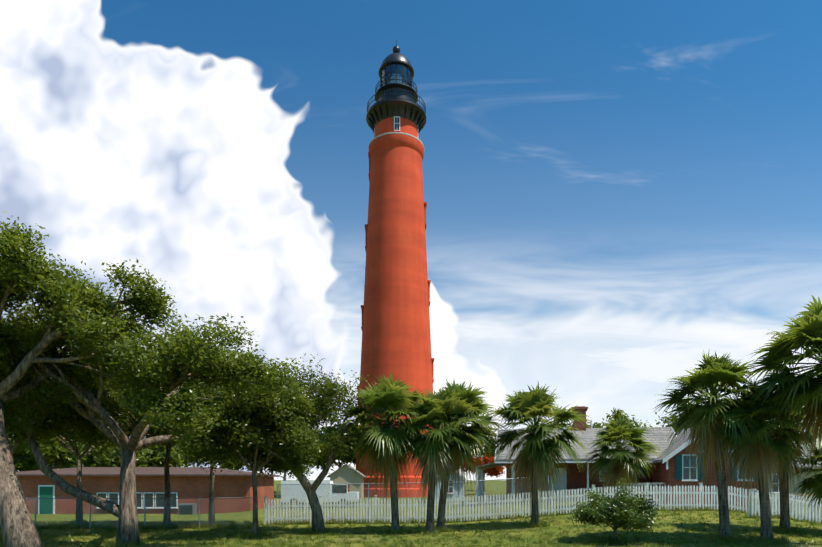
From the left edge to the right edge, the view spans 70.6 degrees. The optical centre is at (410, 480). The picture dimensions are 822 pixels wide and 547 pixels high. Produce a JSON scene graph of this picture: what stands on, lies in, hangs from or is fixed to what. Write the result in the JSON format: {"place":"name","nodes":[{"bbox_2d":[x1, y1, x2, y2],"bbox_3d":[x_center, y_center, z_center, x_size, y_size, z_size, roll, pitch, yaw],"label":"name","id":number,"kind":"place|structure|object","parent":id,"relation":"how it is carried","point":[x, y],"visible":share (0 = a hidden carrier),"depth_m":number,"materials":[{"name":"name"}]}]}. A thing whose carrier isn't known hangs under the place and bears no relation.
{"place":"outdoors","nodes":[
{"label":"outdoors","id":0,"kind":"place"},
{"bbox_2d":[0,480,821,546],"bbox_3d":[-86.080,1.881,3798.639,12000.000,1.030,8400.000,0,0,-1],"label":"ground","id":1,"kind":"structure","parent":0,"point":[491,486],"depth_m":21.06,"materials":[{"name":"green plant"}]},
{"bbox_2d":[11,434,89,471],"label":"tree","id":2,"kind":"object","parent":1,"relation":"on","point":[59,450],"depth_m":57.58,"materials":[{"name":"green plant"}]},
{"bbox_2d":[0,352,135,457],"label":"oak","id":3,"kind":"object","parent":1,"relation":"on","point":[78,417],"depth_m":18.99,"materials":[{"name":"green plant"}]},
{"bbox_2d":[7,345,162,522],"bbox_3d":[-14.897,-1.929,26.210,8.807,8.249,8.677,0,0,-1],"label":"oak","id":4,"kind":"object","parent":1,"relation":"on","point":[76,453],"depth_m":26.02,"materials":[{"name":"green plant"}]},
{"bbox_2d":[0,211,200,546],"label":"oak","id":5,"kind":"object","parent":1,"relation":"on","point":[20,254],"depth_m":14.63,"materials":[{"name":"green plant"}]},
{"bbox_2d":[0,497,252,527],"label":"chain link fence","id":6,"kind":"object","parent":1,"relation":"on","point":[144,512],"visible":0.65,"depth_m":23.83,"materials":[{"name":"metal"}]},
{"bbox_2d":[70,444,184,467],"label":"tree","id":7,"kind":"object","parent":1,"relation":"on","point":[109,459],"visible":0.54,"depth_m":48.71,"materials":[{"name":"green plant"}]},
{"bbox_2d":[17,467,279,514],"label":"brick building","id":8,"kind":"structure","parent":1,"relation":"on","point":[185,482],"depth_m":41.22,"materials":[{"name":"red brick"}]},
{"bbox_2d":[65,345,247,526],"bbox_3d":[-10.346,-1.982,24.231,8.013,8.366,7.972,0,0,-1],"label":"oak","id":9,"kind":"object","parent":1,"relation":"on","point":[167,479],"depth_m":24.13,"materials":[{"name":"green plant"}]},
{"bbox_2d":[0,287,326,545],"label":"oak","id":10,"kind":"object","parent":1,"relation":"on","point":[240,372],"depth_m":15.86,"materials":[{"name":"green plant"}]},
{"bbox_2d":[173,443,204,466],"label":"tree","id":11,"kind":"object","parent":1,"relation":"on","point":[185,464],"depth_m":89.10,"materials":[{"name":"green plant"}]},
{"bbox_2d":[123,343,280,524],"bbox_3d":[-8.195,-1.615,24.164,7.504,7.602,7.447,0,0,-1],"label":"oak","id":12,"kind":"object","parent":1,"relation":"on","point":[161,444],"depth_m":23.00,"materials":[{"name":"green plant"}]},
{"bbox_2d":[216,455,277,472],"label":"tree","id":13,"kind":"object","parent":1,"relation":"on","point":[234,466],"depth_m":63.70,"materials":[{"name":"green plant"}]},
{"bbox_2d":[169,366,334,535],"bbox_3d":[-5.056,-0.922,19.874,4.974,6.132,5.246,0,0,-1],"label":"oak","id":14,"kind":"object","parent":1,"relation":"on","point":[215,456],"depth_m":18.62,"materials":[{"name":"green plant"}]},
{"bbox_2d":[226,353,386,533],"bbox_3d":[-3.643,-1.178,21.066,6.349,6.641,5.318,0,0,-1],"label":"oak","id":15,"kind":"object","parent":1,"relation":"on","point":[330,396],"depth_m":20.78,"materials":[{"name":"green plant"}]},
{"bbox_2d":[281,481,359,508],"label":"building","id":16,"kind":"structure","parent":1,"relation":"on","point":[327,486],"depth_m":40.49,"materials":[{"name":"white paint"}]},
{"bbox_2d":[304,415,354,468],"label":"tree","id":17,"kind":"object","parent":1,"relation":"on","point":[335,429],"depth_m":71.74,"materials":[{"name":"green plant"}]},
{"bbox_2d":[316,420,355,473],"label":"tree","id":18,"kind":"object","parent":1,"relation":"on","point":[322,467],"visible":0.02,"depth_m":73.40,"materials":[{"name":"plant"}]},
{"bbox_2d":[327,464,365,498],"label":"house","id":19,"kind":"structure","parent":1,"relation":"on","point":[344,474],"depth_m":59.48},
{"bbox_2d":[334,372,437,530],"bbox_3d":[-0.927,-0.884,21.006,4.051,5.906,3.697,0,0,-1],"label":"palm","id":20,"kind":"object","parent":1,"relation":"on","point":[389,398],"depth_m":20.53,"materials":[{"name":"green plant"}]},
{"bbox_2d":[356,40,433,497],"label":"lighthouse","id":21,"kind":"object","parent":1,"relation":"on","point":[396,335],"visible":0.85,"depth_m":66.16,"materials":[{"name":"red brick"}]},
{"bbox_2d":[0,505,821,546],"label":"grass tufts","id":22,"kind":"object","parent":1,"relation":"on","point":[712,537],"visible":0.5,"depth_m":19.62,"materials":[{"name":"green plant"}]},
{"bbox_2d":[277,475,548,520],"bbox_3d":[0.122,0.921,26.825,12.560,2.269,0.060,0,0,-1],"label":"chain link fence","id":23,"kind":"object","parent":1,"relation":"on","point":[404,495],"visible":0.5,"depth_m":26.82,"materials":[{"name":"metal"}]},
{"bbox_2d":[395,386,489,533],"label":"palm","id":24,"kind":"object","parent":1,"relation":"on","point":[439,461],"depth_m":20.44,"materials":[{"name":"green plant"}]},
{"bbox_2d":[435,471,465,501],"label":"pale shed","id":25,"kind":"structure","parent":1,"relation":"on","point":[461,493],"depth_m":47.71,"materials":[{"name":"white"}]},
{"bbox_2d":[416,379,507,528],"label":"palm","id":26,"kind":"object","parent":1,"relation":"on","point":[468,395],"depth_m":21.30,"materials":[{"name":"green plant"}]},
{"bbox_2d":[464,455,505,493],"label":"tree","id":27,"kind":"object","parent":1,"relation":"on","point":[496,471],"depth_m":59.19,"materials":[{"name":"red plant"}]},
{"bbox_2d":[475,425,498,458],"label":"tree","id":28,"kind":"object","parent":1,"relation":"on","point":[485,446],"depth_m":101.53,"materials":[{"name":"green plant"}]},
{"bbox_2d":[264,483,755,524],"bbox_3d":[4.497,1.088,25.772,21.930,1.944,0.195,0,0,-1],"label":"picket fence","id":29,"kind":"object","parent":1,"relation":"on","point":[646,492],"visible":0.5,"depth_m":25.66,"materials":[{"name":"white paint"}]},
{"bbox_2d":[483,383,590,524],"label":"palm","id":30,"kind":"object","parent":1,"relation":"on","point":[534,455],"depth_m":21.60,"materials":[{"name":"green plant"}]},
{"bbox_2d":[522,416,601,428],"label":"tree","id":31,"kind":"object","parent":1,"relation":"on","point":[563,423],"visible":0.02,"depth_m":78.50,"materials":[{"name":"green plant"}]},
{"bbox_2d":[567,478,661,538],"bbox_3d":[5.975,0.985,17.083,2.677,2.096,2.692,0,0,-1],"label":"shrub","id":32,"kind":"object","parent":1,"relation":"on","point":[627,513],"depth_m":16.64,"materials":[{"name":"green plant"}]},
{"bbox_2d":[587,408,649,427],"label":"tree","id":33,"kind":"object","parent":1,"relation":"on","point":[618,413],"depth_m":86.00,"materials":[{"name":"green plant"}]},
{"bbox_2d":[579,416,664,498],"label":"palm","id":34,"kind":"object","parent":1,"relation":"on","point":[617,430],"depth_m":29.77,"materials":[{"name":"green plant"}]},
{"bbox_2d":[474,406,773,511],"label":"keepers house","id":35,"kind":"structure","parent":1,"relation":"on","point":[672,469],"depth_m":37.38,"materials":[{"name":"brick"}]},
{"bbox_2d":[655,410,687,431],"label":"tree","id":36,"kind":"object","parent":1,"relation":"on","point":[670,420],"depth_m":76.75,"materials":[{"name":"green plant"}]},
{"bbox_2d":[654,350,777,540],"bbox_3d":[8.918,-0.951,17.295,3.120,5.768,3.462,0,0,-1],"label":"palm","id":37,"kind":"object","parent":1,"relation":"on","point":[712,374],"depth_m":16.89,"materials":[{"name":"green plant"}]},
{"bbox_2d":[706,377,813,540],"bbox_3d":[10.012,-0.532,16.820,3.049,4.960,3.301,0,0,-1],"label":"palm","id":38,"kind":"object","parent":1,"relation":"on","point":[751,457],"depth_m":16.51,"materials":[{"name":"green plant"}]},
{"bbox_2d":[744,295,821,479],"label":"palm","id":39,"kind":"object","parent":1,"relation":"on","point":[804,332],"depth_m":15.86,"materials":[{"name":"green plant"}]},
{"bbox_2d":[747,489,821,521],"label":"picket fence","id":40,"kind":"object","parent":1,"relation":"on","point":[751,510],"visible":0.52,"depth_m":22.47,"materials":[{"name":"white paint"}]},
{"bbox_2d":[754,490,817,520],"bbox_3d":[15.581,1.157,24.280,0.195,1.388,3.536,0,0,-5],"label":"picket fence","id":41,"kind":"object","parent":1,"relation":"on","point":[757,491],"visible":0.12,"depth_m":23.56,"materials":[{"name":"white paint"}]},
{"bbox_2d":[767,443,821,504],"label":"tan house","id":42,"kind":"structure","parent":1,"relation":"on","point":[791,487],"depth_m":45.31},
{"bbox_2d":[767,395,821,531],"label":"palm","id":43,"kind":"object","parent":1,"relation":"on","point":[797,457],"depth_m":18.77,"materials":[{"name":"green plant"}]},
{"bbox_2d":[789,443,821,515],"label":"palm","id":44,"kind":"object","parent":1,"relation":"on","point":[815,483],"visible":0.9,"depth_m":18.38,"materials":[{"name":"green plant"}]},
{"bbox_2d":[0,0,821,479],"label":"sky","id":45,"kind":"structure","parent":0,"point":[617,193],"materials":[{"name":"blue"}]}
]}

